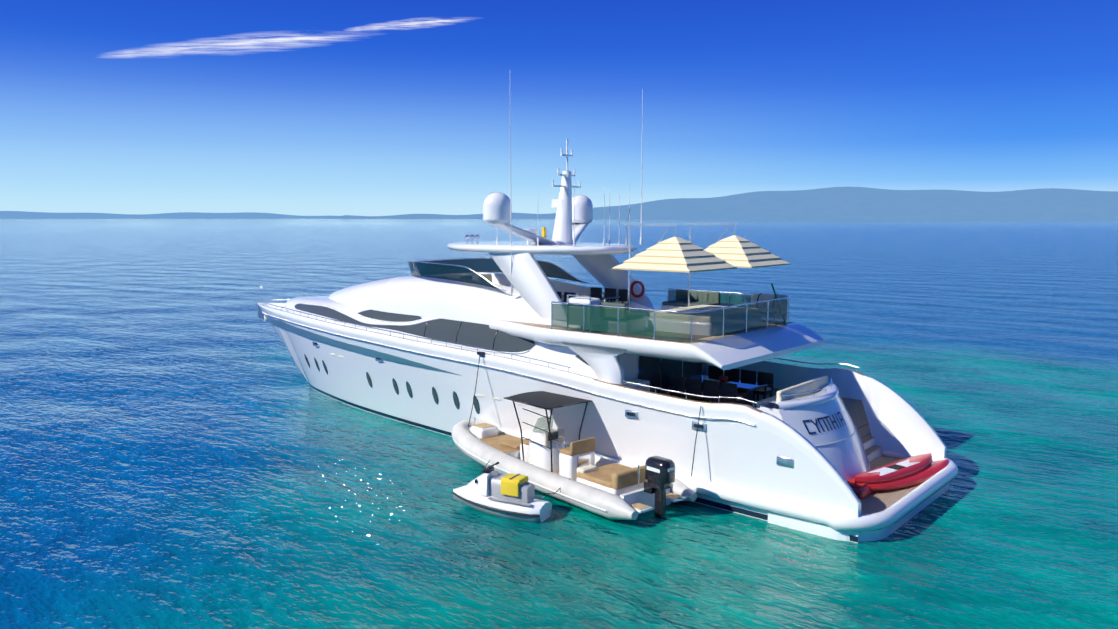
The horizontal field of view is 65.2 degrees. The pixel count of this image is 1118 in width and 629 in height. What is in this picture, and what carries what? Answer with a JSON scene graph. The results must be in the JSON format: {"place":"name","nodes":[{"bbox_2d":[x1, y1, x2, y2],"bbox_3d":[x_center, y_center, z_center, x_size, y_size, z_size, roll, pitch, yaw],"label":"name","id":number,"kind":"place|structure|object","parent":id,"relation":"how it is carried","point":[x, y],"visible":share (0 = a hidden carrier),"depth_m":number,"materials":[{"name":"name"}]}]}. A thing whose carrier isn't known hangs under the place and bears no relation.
{"place":"outdoors","nodes":[
{"label":"outdoors","id":0,"kind":"place"},
{"bbox_2d":[0,211,336,218],"bbox_3d":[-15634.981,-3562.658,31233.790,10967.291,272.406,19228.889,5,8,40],"label":"island","id":1,"kind":"structure","parent":0,"point":[47,215],"depth_m":31375.36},
{"bbox_2d":[129,37,330,54],"bbox_3d":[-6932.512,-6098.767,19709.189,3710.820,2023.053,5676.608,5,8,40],"label":"cloud","id":2,"kind":"structure","parent":0,"point":[274,40],"depth_m":19685.78,"materials":[{"name":"white"}]},
{"bbox_2d":[356,20,455,29],"bbox_3d":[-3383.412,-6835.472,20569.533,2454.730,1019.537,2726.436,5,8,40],"label":"cloud","id":3,"kind":"structure","parent":0,"point":[413,23],"depth_m":20557.04,"materials":[{"name":"white"}]},
{"bbox_2d":[0,219,1117,628],"bbox_3d":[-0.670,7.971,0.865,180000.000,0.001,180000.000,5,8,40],"label":"sea water","id":4,"kind":"structure","parent":0,"point":[184,443],"depth_m":29.59,"materials":[{"name":"blue liquid"}]},
{"bbox_2d":[452,462,552,522],"bbox_3d":[-1.668,4.879,24.005,2.983,1.446,1.194,3,7,27],"label":"jet ski","id":5,"kind":"object","parent":4,"relation":"on","point":[490,491],"visible":1,"depth_m":23.57,"materials":[{"name":"grey plastic"}]},
{"bbox_2d":[452,391,696,520],"bbox_3d":[-0.214,3.993,26.895,3.043,2.890,9.855,-5,8,-40],"label":"inflatable boat","id":6,"kind":"object","parent":4,"relation":"on","point":[546,460],"visible":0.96,"depth_m":25.55,"materials":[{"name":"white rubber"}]},
{"bbox_2d":[257,87,957,542],"bbox_3d":[-2.782,-1.552,33.936,33.530,14.300,7.975,5,8,40],"label":"motor yacht","id":7,"kind":"object","parent":4,"relation":"on","point":[709,399],"visible":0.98,"depth_m":27.78,"materials":[{"name":"white"}]},
{"bbox_2d":[0,0,1117,215],"label":"sky","id":8,"kind":"structure","parent":0,"point":[740,96],"materials":[{"name":"blue"}]},
{"bbox_2d":[325,187,1117,218],"bbox_3d":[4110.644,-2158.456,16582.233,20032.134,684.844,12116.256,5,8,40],"label":"island","id":9,"kind":"structure","parent":0,"point":[876,203],"depth_m":16309.19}
]}

